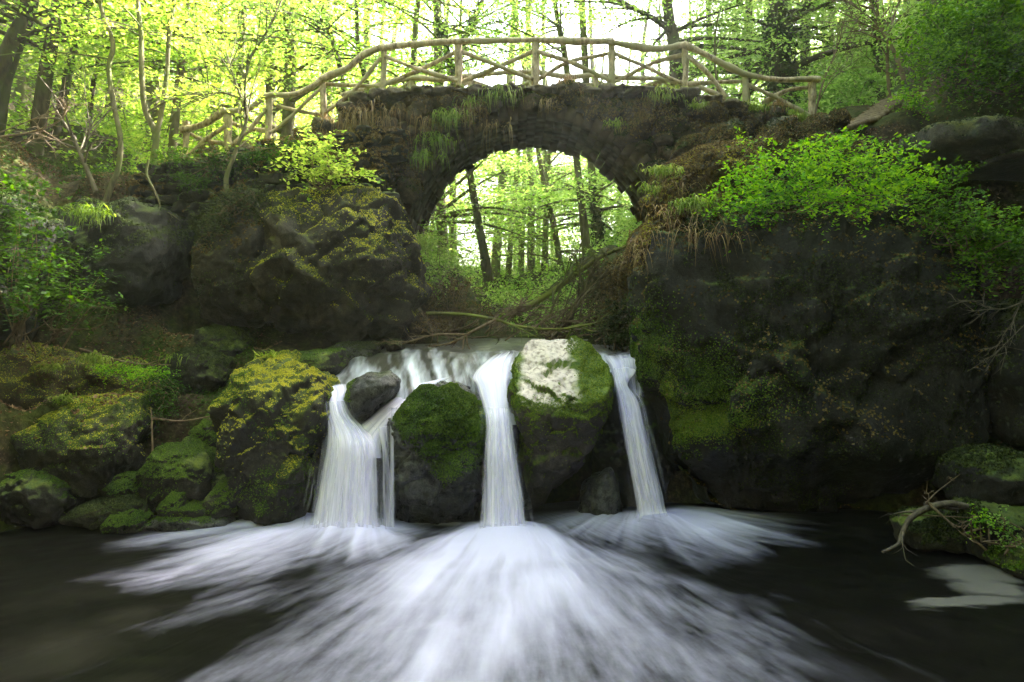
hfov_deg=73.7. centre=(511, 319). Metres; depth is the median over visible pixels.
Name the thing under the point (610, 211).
bush
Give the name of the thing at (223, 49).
tree
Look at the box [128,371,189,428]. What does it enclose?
plant
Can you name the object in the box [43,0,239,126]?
tree
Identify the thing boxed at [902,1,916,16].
tree
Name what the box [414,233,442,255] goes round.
grass tuft
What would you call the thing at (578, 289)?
fallen branch
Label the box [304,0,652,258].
tree
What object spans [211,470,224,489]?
boulder
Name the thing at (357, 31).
tree
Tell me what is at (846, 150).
bush
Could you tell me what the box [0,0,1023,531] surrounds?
ground
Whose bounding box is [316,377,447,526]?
waterfall
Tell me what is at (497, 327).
stick
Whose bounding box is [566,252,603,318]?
fallen branch
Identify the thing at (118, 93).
tree
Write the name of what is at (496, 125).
dry grass tuft
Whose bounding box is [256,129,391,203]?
bush
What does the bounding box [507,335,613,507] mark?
boulder
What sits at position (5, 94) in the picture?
tree
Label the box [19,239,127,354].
bush
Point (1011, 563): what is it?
boulder
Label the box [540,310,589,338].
stick
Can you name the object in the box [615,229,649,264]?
dry grass tuft
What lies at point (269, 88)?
tree
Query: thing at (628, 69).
tree
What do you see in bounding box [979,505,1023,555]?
plant
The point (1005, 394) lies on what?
boulder
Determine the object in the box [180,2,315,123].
tree
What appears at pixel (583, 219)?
tree
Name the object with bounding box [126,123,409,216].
dry stone wall
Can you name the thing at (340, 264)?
boulder
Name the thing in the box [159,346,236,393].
boulder
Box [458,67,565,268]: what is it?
tree
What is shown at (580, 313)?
fallen branch
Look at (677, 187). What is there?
dry grass tuft
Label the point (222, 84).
tree
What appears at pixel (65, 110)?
tree branch
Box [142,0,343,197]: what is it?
sapling
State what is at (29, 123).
bush
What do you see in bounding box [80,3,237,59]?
tree
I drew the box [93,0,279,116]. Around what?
tree
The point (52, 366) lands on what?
grass tuft
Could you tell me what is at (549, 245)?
bush
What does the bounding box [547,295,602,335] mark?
stick
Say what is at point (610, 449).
boulder
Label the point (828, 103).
undergrowth
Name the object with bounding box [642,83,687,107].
grass tuft
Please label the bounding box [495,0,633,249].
tree
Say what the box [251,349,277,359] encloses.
grass tuft
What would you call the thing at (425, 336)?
fallen branch
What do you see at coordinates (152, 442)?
stick
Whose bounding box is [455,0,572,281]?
tree
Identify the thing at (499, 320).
fallen branch
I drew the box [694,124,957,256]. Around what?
bush
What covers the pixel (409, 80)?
railing
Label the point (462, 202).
tree
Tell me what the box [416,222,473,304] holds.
bush
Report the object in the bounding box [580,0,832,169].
tree
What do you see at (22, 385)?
boulder
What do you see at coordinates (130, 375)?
plant
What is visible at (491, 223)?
tree
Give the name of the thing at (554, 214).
tree
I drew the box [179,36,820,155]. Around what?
railing
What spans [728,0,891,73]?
tree
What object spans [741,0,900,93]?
tree
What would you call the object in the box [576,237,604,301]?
fallen branch
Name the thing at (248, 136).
tree
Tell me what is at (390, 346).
boulder
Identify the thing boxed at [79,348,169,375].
fallen branch
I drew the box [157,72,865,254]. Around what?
arch bridge
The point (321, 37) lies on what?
tree
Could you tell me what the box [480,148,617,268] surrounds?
tree
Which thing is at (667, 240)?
dry grass tuft
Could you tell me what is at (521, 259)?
tree
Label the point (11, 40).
tree
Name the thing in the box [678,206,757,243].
dry grass tuft
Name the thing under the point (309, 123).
tree
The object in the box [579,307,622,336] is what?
stick
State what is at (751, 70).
tree
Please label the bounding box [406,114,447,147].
dry grass tuft
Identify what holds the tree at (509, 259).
on the ground
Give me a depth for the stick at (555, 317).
11.24 m
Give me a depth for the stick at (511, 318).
11.30 m
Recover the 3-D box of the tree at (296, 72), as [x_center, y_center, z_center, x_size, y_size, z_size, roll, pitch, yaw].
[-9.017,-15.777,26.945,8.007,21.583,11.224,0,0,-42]
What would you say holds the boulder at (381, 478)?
on the ground
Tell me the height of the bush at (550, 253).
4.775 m
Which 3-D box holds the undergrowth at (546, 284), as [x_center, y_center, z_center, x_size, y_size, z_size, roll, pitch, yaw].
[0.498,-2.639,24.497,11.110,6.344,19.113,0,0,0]
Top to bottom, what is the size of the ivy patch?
1.233 m
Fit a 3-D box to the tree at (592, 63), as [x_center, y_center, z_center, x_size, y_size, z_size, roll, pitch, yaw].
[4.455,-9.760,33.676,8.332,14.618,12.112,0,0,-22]
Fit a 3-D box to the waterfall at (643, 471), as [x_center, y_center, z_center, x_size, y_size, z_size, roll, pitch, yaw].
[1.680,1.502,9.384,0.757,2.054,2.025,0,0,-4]
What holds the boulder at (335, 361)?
on the ground
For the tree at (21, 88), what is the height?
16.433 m
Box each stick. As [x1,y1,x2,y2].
[149,409,156,451]
[471,317,517,338]
[484,291,536,333]
[486,304,557,331]
[487,305,557,336]
[489,286,548,326]
[489,298,527,328]
[490,301,526,335]
[496,304,539,328]
[498,292,566,337]
[505,307,544,340]
[516,307,558,326]
[521,288,561,324]
[532,294,579,337]
[535,306,579,326]
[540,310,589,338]
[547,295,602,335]
[548,307,602,339]
[552,308,622,335]
[555,278,601,322]
[556,290,625,320]
[565,312,615,334]
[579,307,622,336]
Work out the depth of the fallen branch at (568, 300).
11.33 m
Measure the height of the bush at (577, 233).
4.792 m
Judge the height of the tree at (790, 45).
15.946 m
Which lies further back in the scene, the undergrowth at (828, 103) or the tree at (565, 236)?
the tree at (565, 236)
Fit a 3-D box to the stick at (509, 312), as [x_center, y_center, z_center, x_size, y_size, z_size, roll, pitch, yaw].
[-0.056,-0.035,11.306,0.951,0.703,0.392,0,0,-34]
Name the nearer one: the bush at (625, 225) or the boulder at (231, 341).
the boulder at (231, 341)
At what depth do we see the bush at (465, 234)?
27.45 m
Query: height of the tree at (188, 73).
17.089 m
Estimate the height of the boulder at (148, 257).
2.139 m
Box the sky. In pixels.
[170,0,898,266]
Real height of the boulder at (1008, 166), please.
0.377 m
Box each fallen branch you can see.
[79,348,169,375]
[152,408,211,421]
[373,307,469,346]
[413,318,495,349]
[426,301,623,340]
[549,249,577,312]
[551,233,595,304]
[553,269,613,336]
[557,240,590,302]
[558,230,588,307]
[559,260,615,333]
[561,275,581,330]
[565,292,626,339]
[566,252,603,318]
[567,267,585,317]
[574,261,615,304]
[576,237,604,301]
[579,247,609,316]
[579,265,605,326]
[587,252,605,317]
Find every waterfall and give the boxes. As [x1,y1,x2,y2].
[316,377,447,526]
[474,353,523,526]
[606,355,664,516]
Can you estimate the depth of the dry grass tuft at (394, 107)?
11.68 m
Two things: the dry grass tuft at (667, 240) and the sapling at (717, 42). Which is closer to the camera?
the dry grass tuft at (667, 240)
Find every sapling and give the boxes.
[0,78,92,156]
[1,48,145,192]
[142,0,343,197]
[145,159,178,220]
[669,0,758,91]
[786,0,935,80]
[799,2,892,113]
[824,0,942,97]
[947,291,1023,374]
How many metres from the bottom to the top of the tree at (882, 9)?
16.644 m
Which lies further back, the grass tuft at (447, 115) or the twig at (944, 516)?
the grass tuft at (447, 115)
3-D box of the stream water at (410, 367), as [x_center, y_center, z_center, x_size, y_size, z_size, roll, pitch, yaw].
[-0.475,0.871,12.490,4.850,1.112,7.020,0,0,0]
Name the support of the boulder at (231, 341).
on the ground
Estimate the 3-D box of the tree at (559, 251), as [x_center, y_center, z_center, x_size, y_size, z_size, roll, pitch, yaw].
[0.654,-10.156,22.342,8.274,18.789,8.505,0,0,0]
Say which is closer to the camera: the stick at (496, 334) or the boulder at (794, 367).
the boulder at (794, 367)
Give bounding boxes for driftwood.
[879,500,970,565]
[923,501,958,510]
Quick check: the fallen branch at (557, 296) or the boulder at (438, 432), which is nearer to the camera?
the boulder at (438, 432)
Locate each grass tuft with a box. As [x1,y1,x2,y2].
[29,361,76,374]
[44,390,95,406]
[46,200,118,228]
[62,350,113,367]
[156,352,188,366]
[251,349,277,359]
[317,100,372,134]
[320,103,386,130]
[340,96,396,132]
[343,108,394,126]
[382,103,425,128]
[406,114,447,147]
[406,145,450,174]
[407,131,466,156]
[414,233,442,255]
[425,106,474,138]
[451,94,490,117]
[455,104,487,134]
[469,117,512,154]
[471,81,524,110]
[533,96,556,116]
[602,117,627,131]
[606,248,652,278]
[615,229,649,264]
[622,204,695,239]
[622,222,717,270]
[630,181,664,197]
[636,163,684,185]
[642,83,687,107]
[646,220,729,265]
[653,175,716,210]
[666,193,739,218]
[672,222,737,264]
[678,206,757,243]
[685,97,719,110]
[696,226,763,252]
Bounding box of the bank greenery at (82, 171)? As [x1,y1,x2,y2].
[0,143,268,444]
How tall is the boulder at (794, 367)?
4.602 m
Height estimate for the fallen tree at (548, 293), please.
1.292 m
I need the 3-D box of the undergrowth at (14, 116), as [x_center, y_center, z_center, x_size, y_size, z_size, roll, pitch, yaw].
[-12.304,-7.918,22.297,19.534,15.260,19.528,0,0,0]
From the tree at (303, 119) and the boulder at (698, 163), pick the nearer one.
the boulder at (698, 163)
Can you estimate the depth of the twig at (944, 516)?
7.40 m
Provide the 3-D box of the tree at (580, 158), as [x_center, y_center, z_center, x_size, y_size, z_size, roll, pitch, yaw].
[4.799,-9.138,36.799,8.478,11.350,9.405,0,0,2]
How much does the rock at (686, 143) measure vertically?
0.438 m
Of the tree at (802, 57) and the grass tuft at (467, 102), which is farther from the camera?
the tree at (802, 57)
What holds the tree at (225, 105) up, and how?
on the ground
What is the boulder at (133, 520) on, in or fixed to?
in the pool water at (566, 591)
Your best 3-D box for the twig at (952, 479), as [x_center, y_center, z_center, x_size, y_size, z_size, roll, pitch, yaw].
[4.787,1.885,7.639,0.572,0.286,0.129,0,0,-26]
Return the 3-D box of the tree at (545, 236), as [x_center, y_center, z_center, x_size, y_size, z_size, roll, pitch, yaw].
[1.019,-9.864,23.303,7.952,17.577,10.768,0,0,0]
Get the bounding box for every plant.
[86,359,180,388]
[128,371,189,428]
[961,503,1002,550]
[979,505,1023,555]
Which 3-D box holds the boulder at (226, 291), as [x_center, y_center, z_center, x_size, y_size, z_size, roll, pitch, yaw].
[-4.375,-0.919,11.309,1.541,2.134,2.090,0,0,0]
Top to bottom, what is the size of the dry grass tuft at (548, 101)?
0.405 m
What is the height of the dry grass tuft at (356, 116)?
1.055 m
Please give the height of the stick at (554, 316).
0.904 m
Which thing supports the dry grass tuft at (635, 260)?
on the boulder at (794, 367)
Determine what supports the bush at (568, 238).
on the ground
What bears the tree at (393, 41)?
on the ground
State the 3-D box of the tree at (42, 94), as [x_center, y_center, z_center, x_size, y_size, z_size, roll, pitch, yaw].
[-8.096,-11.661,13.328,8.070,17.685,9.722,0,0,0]
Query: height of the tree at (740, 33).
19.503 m
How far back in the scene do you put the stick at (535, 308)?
11.29 m
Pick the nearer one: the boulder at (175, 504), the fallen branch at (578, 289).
the boulder at (175, 504)
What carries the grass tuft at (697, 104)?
attached to the arch bridge
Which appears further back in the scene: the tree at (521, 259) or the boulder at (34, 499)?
the tree at (521, 259)
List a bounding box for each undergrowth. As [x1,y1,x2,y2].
[0,0,278,172]
[420,198,640,322]
[593,0,957,246]
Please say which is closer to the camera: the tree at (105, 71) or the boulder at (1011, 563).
the boulder at (1011, 563)
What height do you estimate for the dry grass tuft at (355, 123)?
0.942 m
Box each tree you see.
[0,0,134,135]
[0,0,235,129]
[0,0,241,147]
[0,0,242,95]
[0,0,262,202]
[0,0,296,158]
[0,0,380,159]
[8,0,273,186]
[27,0,246,109]
[40,1,160,93]
[40,2,209,89]
[41,0,278,161]
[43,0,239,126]
[44,0,511,192]
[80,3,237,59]
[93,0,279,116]
[101,0,282,140]
[106,0,335,136]
[127,0,258,102]
[161,0,256,115]
[162,8,300,109]
[164,0,425,138]
[170,0,317,133]
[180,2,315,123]
[198,1,339,134]
[200,0,449,83]
[203,0,335,142]
[205,0,484,101]
[215,7,304,118]
[225,0,352,136]
[236,0,432,120]
[248,10,372,136]
[249,0,554,108]
[251,2,459,129]
[253,16,404,134]
[261,0,501,111]
[278,0,481,129]
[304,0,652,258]
[305,0,586,290]
[422,0,580,258]
[426,0,543,266]
[428,0,586,259]
[432,0,630,255]
[443,0,554,256]
[446,174,497,195]
[447,0,588,274]
[447,0,630,278]
[448,151,617,252]
[449,3,628,279]
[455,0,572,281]
[456,148,603,273]
[457,1,607,271]
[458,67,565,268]
[479,15,612,271]
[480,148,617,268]
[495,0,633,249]
[504,0,881,88]
[506,154,575,263]
[508,241,625,317]
[509,46,612,242]
[524,217,579,255]
[534,58,616,237]
[555,24,632,222]
[558,4,602,207]
[568,0,905,108]
[576,2,651,84]
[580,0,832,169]
[605,0,921,113]
[615,0,853,103]
[633,0,757,91]
[635,1,791,89]
[661,5,764,92]
[665,0,767,106]
[686,0,824,105]
[700,0,791,94]
[717,1,841,103]
[718,0,918,72]
[722,0,867,98]
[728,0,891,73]
[731,0,920,80]
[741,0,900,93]
[836,0,901,33]
[879,0,920,8]
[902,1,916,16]
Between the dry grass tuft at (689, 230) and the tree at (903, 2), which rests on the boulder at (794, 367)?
the dry grass tuft at (689, 230)
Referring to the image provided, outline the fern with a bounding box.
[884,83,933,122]
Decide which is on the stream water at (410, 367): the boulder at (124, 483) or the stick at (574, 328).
the stick at (574, 328)
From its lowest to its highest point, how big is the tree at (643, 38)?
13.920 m
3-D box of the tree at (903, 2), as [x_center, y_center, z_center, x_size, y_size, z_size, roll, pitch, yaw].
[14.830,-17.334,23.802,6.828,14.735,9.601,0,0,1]
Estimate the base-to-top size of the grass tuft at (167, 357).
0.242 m
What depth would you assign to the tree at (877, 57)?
16.48 m
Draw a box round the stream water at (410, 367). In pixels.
[336,338,629,424]
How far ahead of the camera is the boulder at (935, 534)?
7.52 m
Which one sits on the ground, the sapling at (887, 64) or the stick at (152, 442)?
the sapling at (887, 64)
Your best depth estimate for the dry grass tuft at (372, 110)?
11.63 m
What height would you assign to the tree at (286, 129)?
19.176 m
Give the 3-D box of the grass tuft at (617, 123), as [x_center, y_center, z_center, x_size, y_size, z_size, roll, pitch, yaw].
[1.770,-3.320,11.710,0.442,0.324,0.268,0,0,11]
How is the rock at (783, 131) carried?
on the ground
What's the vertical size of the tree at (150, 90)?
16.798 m
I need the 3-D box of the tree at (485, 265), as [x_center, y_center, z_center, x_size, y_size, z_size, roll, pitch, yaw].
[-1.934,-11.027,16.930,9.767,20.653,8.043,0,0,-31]
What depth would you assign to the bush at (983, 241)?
8.40 m
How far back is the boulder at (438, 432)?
8.58 m
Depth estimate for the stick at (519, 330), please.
11.29 m
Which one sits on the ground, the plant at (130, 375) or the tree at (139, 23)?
the tree at (139, 23)
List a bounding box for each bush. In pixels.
[0,157,112,354]
[5,105,126,140]
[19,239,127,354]
[65,107,150,158]
[74,102,191,161]
[99,94,223,152]
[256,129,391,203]
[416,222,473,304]
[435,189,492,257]
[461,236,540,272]
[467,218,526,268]
[489,203,581,273]
[505,228,572,262]
[515,215,578,271]
[539,182,620,257]
[557,203,609,260]
[575,174,628,234]
[587,170,626,226]
[605,203,640,244]
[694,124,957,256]
[793,63,870,111]
[796,59,906,111]
[803,130,867,171]
[812,26,899,90]
[882,0,1023,115]
[904,155,1023,308]
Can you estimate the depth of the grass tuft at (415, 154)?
11.60 m
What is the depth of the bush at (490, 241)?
38.33 m
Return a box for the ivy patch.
[176,176,278,255]
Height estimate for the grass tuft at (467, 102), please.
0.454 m
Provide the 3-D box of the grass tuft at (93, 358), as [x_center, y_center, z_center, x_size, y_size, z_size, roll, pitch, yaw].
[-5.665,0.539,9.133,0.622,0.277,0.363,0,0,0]
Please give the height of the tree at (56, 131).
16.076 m
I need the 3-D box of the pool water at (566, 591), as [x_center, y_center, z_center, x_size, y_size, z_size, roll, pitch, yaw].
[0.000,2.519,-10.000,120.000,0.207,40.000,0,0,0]
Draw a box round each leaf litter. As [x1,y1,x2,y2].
[0,137,286,529]
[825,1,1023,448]
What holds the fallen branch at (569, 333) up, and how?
on the ivy stump at (616, 337)
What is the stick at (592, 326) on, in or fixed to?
on the stream water at (410, 367)
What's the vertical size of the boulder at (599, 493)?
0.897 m
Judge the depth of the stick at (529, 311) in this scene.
11.26 m
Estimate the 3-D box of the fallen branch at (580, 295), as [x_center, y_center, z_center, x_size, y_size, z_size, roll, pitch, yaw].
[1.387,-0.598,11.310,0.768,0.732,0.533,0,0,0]
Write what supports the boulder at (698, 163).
on the boulder at (794, 367)
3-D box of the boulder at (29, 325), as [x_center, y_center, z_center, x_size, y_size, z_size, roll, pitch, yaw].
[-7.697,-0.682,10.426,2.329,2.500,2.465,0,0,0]
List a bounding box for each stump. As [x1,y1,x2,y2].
[586,294,631,351]
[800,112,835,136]
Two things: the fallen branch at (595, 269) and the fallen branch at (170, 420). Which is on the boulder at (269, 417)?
the fallen branch at (170, 420)
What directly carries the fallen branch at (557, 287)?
on the fallen branch at (557, 296)
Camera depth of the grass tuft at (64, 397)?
8.75 m
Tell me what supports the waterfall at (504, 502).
on the pool water at (566, 591)
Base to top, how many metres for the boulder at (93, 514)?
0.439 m
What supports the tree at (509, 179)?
on the ground
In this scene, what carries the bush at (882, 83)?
on the ground
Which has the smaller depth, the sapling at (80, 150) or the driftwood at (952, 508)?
the driftwood at (952, 508)
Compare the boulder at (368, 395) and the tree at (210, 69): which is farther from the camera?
the tree at (210, 69)
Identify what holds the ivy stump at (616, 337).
on the boulder at (794, 367)
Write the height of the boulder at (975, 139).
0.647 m
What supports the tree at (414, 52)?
on the ground
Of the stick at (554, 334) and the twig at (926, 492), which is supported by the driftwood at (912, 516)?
the twig at (926, 492)
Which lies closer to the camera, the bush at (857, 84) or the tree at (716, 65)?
the bush at (857, 84)
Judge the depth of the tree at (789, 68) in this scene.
16.77 m
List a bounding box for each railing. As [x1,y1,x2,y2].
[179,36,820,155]
[340,70,725,100]
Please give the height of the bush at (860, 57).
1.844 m
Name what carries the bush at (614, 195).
on the ground
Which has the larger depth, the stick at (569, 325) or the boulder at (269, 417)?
the stick at (569, 325)
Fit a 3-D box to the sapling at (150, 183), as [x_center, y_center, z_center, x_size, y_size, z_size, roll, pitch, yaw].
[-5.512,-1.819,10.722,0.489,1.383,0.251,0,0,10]
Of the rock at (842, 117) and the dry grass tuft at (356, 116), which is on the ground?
the rock at (842, 117)
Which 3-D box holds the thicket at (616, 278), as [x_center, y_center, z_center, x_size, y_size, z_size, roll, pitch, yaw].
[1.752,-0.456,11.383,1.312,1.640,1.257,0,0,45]
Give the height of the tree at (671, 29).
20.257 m
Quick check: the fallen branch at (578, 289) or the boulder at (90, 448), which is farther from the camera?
the fallen branch at (578, 289)
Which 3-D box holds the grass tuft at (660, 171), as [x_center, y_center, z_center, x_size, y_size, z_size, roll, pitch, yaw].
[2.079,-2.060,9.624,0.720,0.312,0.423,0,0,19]
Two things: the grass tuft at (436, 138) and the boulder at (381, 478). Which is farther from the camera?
the grass tuft at (436, 138)
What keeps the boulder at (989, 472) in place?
on the ground
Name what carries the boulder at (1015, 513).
on the pool water at (566, 591)
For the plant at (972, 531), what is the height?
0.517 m
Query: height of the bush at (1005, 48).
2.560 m
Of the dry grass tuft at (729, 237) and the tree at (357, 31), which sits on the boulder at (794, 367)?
the dry grass tuft at (729, 237)
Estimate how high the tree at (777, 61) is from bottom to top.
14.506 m
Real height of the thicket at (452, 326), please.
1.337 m
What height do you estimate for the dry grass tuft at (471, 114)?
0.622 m
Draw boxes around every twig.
[901,515,969,524]
[923,489,954,527]
[925,474,959,503]
[928,503,983,544]
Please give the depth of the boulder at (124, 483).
8.69 m
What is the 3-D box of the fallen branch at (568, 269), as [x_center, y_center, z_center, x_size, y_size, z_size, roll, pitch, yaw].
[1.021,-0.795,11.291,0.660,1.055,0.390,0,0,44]
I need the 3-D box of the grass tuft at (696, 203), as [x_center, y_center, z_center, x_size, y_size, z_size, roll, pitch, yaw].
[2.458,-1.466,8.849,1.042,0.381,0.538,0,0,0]
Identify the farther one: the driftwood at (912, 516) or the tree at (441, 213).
the tree at (441, 213)
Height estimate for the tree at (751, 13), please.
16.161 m
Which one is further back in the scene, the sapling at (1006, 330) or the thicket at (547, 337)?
the thicket at (547, 337)
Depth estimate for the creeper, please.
11.12 m
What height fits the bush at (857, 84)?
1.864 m
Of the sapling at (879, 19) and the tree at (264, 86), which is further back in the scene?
the tree at (264, 86)
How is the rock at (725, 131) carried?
on the boulder at (698, 163)
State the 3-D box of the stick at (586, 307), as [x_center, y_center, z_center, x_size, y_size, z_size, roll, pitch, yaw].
[1.138,-0.391,11.266,0.833,0.907,0.329,0,0,-29]
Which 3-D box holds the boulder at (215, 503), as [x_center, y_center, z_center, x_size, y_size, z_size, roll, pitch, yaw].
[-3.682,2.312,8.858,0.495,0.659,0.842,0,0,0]
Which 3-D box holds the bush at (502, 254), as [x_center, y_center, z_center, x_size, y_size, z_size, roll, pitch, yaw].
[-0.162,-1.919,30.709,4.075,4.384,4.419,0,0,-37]
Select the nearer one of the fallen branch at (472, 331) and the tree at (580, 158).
the fallen branch at (472, 331)
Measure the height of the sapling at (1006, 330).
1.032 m
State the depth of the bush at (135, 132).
15.47 m
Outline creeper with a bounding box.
[142,135,319,199]
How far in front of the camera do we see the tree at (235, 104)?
17.55 m
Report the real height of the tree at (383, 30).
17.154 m
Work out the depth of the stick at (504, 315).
11.26 m
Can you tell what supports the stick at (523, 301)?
on the stick at (519, 312)
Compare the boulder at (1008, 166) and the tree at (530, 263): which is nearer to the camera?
the boulder at (1008, 166)
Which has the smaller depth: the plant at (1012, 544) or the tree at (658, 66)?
the plant at (1012, 544)
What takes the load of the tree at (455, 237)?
on the ground
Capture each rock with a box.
[670,133,706,159]
[705,118,748,143]
[829,108,851,133]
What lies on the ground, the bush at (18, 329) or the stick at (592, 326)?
the bush at (18, 329)
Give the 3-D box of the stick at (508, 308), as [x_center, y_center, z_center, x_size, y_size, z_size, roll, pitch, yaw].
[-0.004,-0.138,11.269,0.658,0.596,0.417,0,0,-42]
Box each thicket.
[411,274,494,340]
[482,285,602,340]
[582,248,630,335]
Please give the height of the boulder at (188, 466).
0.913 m
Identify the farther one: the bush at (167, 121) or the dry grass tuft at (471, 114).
the bush at (167, 121)
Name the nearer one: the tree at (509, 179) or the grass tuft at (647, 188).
the grass tuft at (647, 188)
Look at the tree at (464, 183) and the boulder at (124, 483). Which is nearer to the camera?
the boulder at (124, 483)
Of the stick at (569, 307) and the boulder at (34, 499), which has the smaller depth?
the boulder at (34, 499)
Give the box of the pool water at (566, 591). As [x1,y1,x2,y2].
[0,501,1023,681]
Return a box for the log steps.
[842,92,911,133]
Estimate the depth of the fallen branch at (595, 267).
11.45 m
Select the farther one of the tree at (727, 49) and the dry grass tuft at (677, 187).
the tree at (727, 49)
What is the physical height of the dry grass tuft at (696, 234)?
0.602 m
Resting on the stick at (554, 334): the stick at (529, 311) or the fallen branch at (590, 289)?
the fallen branch at (590, 289)
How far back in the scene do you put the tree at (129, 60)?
28.44 m
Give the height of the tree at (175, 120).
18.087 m
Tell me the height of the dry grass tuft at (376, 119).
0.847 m
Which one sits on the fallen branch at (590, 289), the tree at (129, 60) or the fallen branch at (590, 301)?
the fallen branch at (590, 301)
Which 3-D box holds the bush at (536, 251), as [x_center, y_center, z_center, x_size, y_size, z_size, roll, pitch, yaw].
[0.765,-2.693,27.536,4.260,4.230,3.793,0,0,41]
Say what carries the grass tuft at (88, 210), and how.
on the boulder at (29, 325)
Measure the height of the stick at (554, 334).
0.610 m
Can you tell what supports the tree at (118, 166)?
on the ground
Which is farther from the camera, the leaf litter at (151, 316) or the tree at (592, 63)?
the tree at (592, 63)
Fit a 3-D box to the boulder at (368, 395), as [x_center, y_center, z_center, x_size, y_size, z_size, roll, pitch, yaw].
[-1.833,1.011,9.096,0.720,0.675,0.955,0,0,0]
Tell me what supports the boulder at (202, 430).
on the ground
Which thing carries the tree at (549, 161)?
on the ground
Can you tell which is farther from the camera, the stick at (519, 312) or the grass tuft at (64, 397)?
the stick at (519, 312)
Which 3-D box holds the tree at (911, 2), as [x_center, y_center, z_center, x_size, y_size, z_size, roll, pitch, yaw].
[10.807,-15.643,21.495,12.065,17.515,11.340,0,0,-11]
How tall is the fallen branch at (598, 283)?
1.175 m
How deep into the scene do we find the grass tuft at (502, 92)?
11.67 m
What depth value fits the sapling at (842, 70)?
12.39 m
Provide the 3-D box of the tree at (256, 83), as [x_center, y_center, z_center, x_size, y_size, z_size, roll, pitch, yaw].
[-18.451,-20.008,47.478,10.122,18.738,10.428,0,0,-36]
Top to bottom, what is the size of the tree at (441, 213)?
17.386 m
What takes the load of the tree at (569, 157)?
on the ground
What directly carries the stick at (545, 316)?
on the stick at (554, 316)
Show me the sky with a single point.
(622, 35)
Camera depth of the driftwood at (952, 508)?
7.57 m
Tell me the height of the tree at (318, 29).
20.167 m
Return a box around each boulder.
[0,190,71,341]
[0,340,166,410]
[0,469,86,529]
[10,388,161,501]
[57,196,194,307]
[58,494,155,529]
[100,507,153,533]
[102,471,138,497]
[135,436,221,506]
[145,516,238,531]
[156,491,204,517]
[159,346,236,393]
[188,413,217,447]
[189,197,268,328]
[193,323,257,356]
[201,476,237,518]
[207,349,340,525]
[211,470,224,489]
[243,185,432,344]
[298,347,348,375]
[313,417,532,512]
[322,340,384,360]
[343,370,400,421]
[383,338,404,351]
[386,380,487,524]
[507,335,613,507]
[577,467,622,514]
[591,372,672,506]
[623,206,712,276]
[626,193,991,512]
[638,138,767,217]
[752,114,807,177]
[889,506,965,553]
[896,112,1023,172]
[930,443,1023,505]
[939,496,1023,559]
[951,148,1023,181]
[978,297,1023,450]
[982,538,1023,579]
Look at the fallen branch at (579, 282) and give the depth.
11.30 m
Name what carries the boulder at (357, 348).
on the ground
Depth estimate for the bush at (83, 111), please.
16.00 m
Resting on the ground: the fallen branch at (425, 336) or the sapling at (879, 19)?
the sapling at (879, 19)
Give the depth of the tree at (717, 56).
24.61 m
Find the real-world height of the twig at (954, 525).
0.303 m

